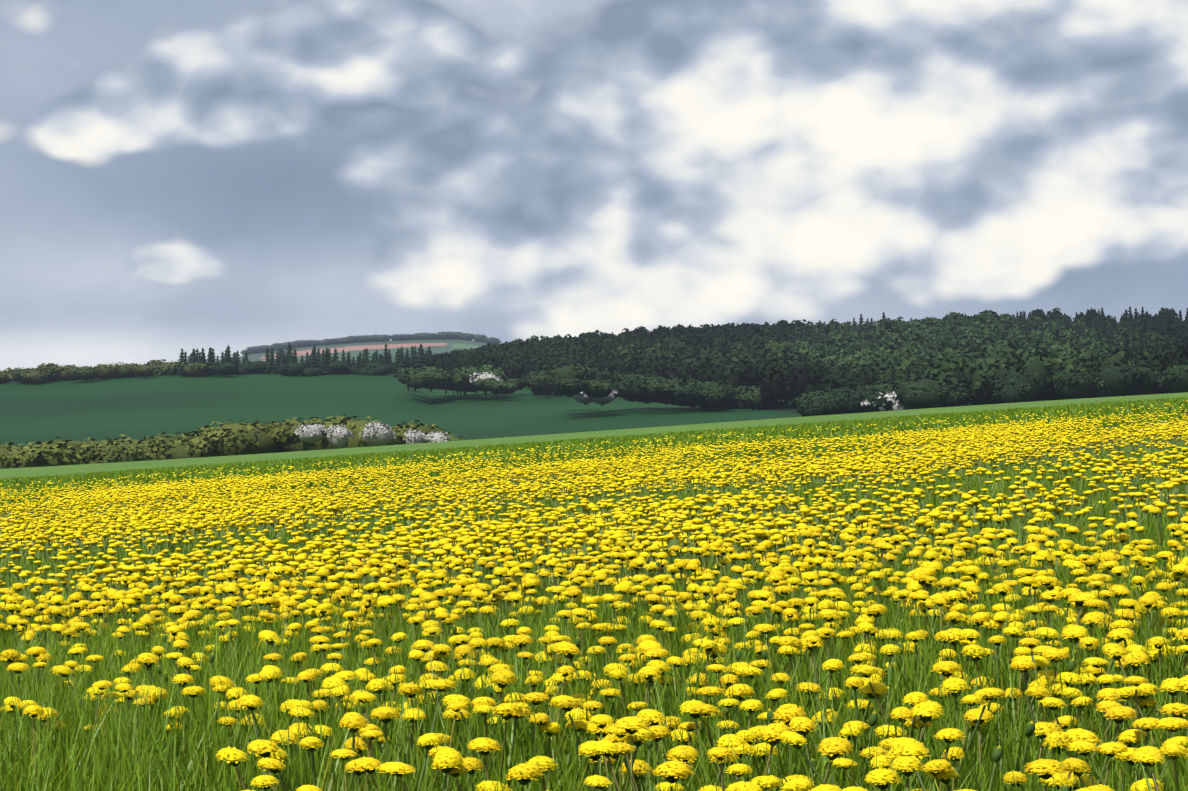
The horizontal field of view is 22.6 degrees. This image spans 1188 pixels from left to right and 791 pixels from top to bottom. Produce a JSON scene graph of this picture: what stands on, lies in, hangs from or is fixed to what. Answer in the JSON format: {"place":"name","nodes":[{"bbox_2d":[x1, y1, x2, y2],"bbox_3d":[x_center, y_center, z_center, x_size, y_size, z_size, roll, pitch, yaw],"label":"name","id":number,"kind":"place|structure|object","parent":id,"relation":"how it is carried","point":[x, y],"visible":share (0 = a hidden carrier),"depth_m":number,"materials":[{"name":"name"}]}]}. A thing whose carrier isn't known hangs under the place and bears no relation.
{"place":"outdoors","nodes":[
{"label":"outdoors","id":0,"kind":"place"},
{"bbox_2d":[0,415,468,468],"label":"hedge bushes","id":1,"kind":"object","parent":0,"point":[245,438],"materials":[{"name":"plant"}]},
{"bbox_2d":[219,339,487,363],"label":"distant hill","id":2,"kind":"structure","parent":0,"point":[437,346],"depth_m":4073.27,"materials":[{"name":"green plant"}]},
{"bbox_2d":[240,331,501,354],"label":"distant trees","id":3,"kind":"object","parent":2,"relation":"on","point":[381,338],"visible":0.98,"depth_m":4188.43,"materials":[{"name":"green plant"}]},
{"bbox_2d":[0,373,801,446],"bbox_3d":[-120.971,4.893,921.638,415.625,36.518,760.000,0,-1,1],"label":"crop field","id":4,"kind":"structure","parent":0,"point":[132,408],"depth_m":1036.67,"materials":[{"name":"green plant"}]},
{"bbox_2d":[3,359,182,382],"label":"trees","id":5,"kind":"object","parent":4,"relation":"on","point":[162,370],"visible":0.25,"depth_m":1299.14,"materials":[{"name":"green plant"}]},
{"bbox_2d":[0,360,210,383],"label":"ridge bushes","id":6,"kind":"object","parent":4,"relation":"on","point":[73,373],"visible":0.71,"depth_m":1287.88,"materials":[{"name":"green plant"}]},
{"bbox_2d":[174,360,431,376],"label":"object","id":7,"kind":"object","parent":4,"relation":"on","point":[301,369],"visible":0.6,"depth_m":1287.35,"materials":[{"name":"green plant"}]},
{"bbox_2d":[179,343,435,375],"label":"conifer trees","id":8,"kind":"object","parent":4,"relation":"on","point":[313,360],"visible":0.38,"depth_m":1306.64,"materials":[{"name":"green plant"}]},
{"bbox_2d":[398,369,555,394],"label":"field edge bushes","id":9,"kind":"object","parent":4,"relation":"on","point":[432,380],"visible":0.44,"depth_m":1074.71,"materials":[{"name":"green plant"}]},
{"bbox_2d":[394,363,583,395],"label":"field edge trees","id":10,"kind":"object","parent":4,"relation":"on","point":[460,378],"visible":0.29,"depth_m":1095.58,"materials":[{"name":"green plant"}]},
{"bbox_2d":[469,372,908,410],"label":"blossoming trees","id":11,"kind":"object","parent":4,"relation":"on","point":[582,397],"visible":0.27,"depth_m":877.08,"materials":[{"name":"white plant"}]},
{"bbox_2d":[0,530,1187,790],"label":"meadow grass","id":12,"kind":"structure","parent":0,"point":[152,756],"depth_m":5.48,"materials":[{"name":"green plant"}]},
{"bbox_2d":[0,444,1187,660],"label":"meadow grass","id":13,"kind":"structure","parent":0,"point":[1150,530],"depth_m":14.13,"materials":[{"name":"green plant"}]},
{"bbox_2d":[0,392,1187,478],"bbox_3d":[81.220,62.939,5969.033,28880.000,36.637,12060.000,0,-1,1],"label":"meadow ground","id":14,"kind":"structure","parent":0,"point":[10,473],"depth_m":253.93,"materials":[{"name":"green plant"}]},
{"bbox_2d":[0,507,1187,790],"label":"dandelions","id":15,"kind":"object","parent":14,"relation":"on","point":[904,755],"visible":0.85,"depth_m":6.06,"materials":[{"name":"yellow plant"}]},
{"bbox_2d":[0,421,1187,621],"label":"dandelions","id":16,"kind":"object","parent":14,"relation":"on","point":[107,522],"visible":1,"depth_m":17.03,"materials":[{"name":"yellow plant"}]},
{"bbox_2d":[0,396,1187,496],"bbox_3d":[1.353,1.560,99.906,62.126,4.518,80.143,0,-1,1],"label":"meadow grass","id":17,"kind":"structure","parent":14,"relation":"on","point":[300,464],"depth_m":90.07,"materials":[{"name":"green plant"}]},
{"bbox_2d":[0,403,1187,507],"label":"dandelions","id":18,"kind":"object","parent":14,"relation":"on","point":[288,480],"visible":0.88,"depth_m":41.17,"materials":[{"name":"yellow plant"}]},
{"bbox_2d":[0,411,1187,524],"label":"meadow grass","id":19,"kind":"structure","parent":0,"point":[737,453],"depth_m":48.30,"materials":[{"name":"green plant"}]},
{"bbox_2d":[0,0,1187,370],"label":"sky","id":20,"kind":"structure","parent":0,"point":[176,175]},
{"bbox_2d":[524,382,938,413],"bbox_3d":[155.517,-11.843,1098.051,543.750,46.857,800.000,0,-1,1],"label":"forest hillside","id":21,"kind":"structure","parent":0,"point":[792,410],"depth_m":855.31,"materials":[{"name":"green plant"}]},
{"bbox_2d":[543,364,797,409],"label":"forest edge bushes","id":22,"kind":"object","parent":21,"relation":"on","point":[570,381],"visible":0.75,"depth_m":867.88,"materials":[{"name":"green plant"}]},
{"bbox_2d":[388,306,1187,409],"bbox_3d":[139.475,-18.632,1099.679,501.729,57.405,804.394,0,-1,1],"label":"forest","id":23,"kind":"object","parent":21,"relation":"on","point":[981,352],"visible":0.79,"depth_m":1120.90,"materials":[{"name":"green plant"}]},
{"bbox_2d":[791,357,1187,416],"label":"forest edge bushes","id":24,"kind":"object","parent":21,"relation":"on","point":[1017,388],"visible":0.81,"depth_m":693.16,"materials":[{"name":"green plant"}]}
]}

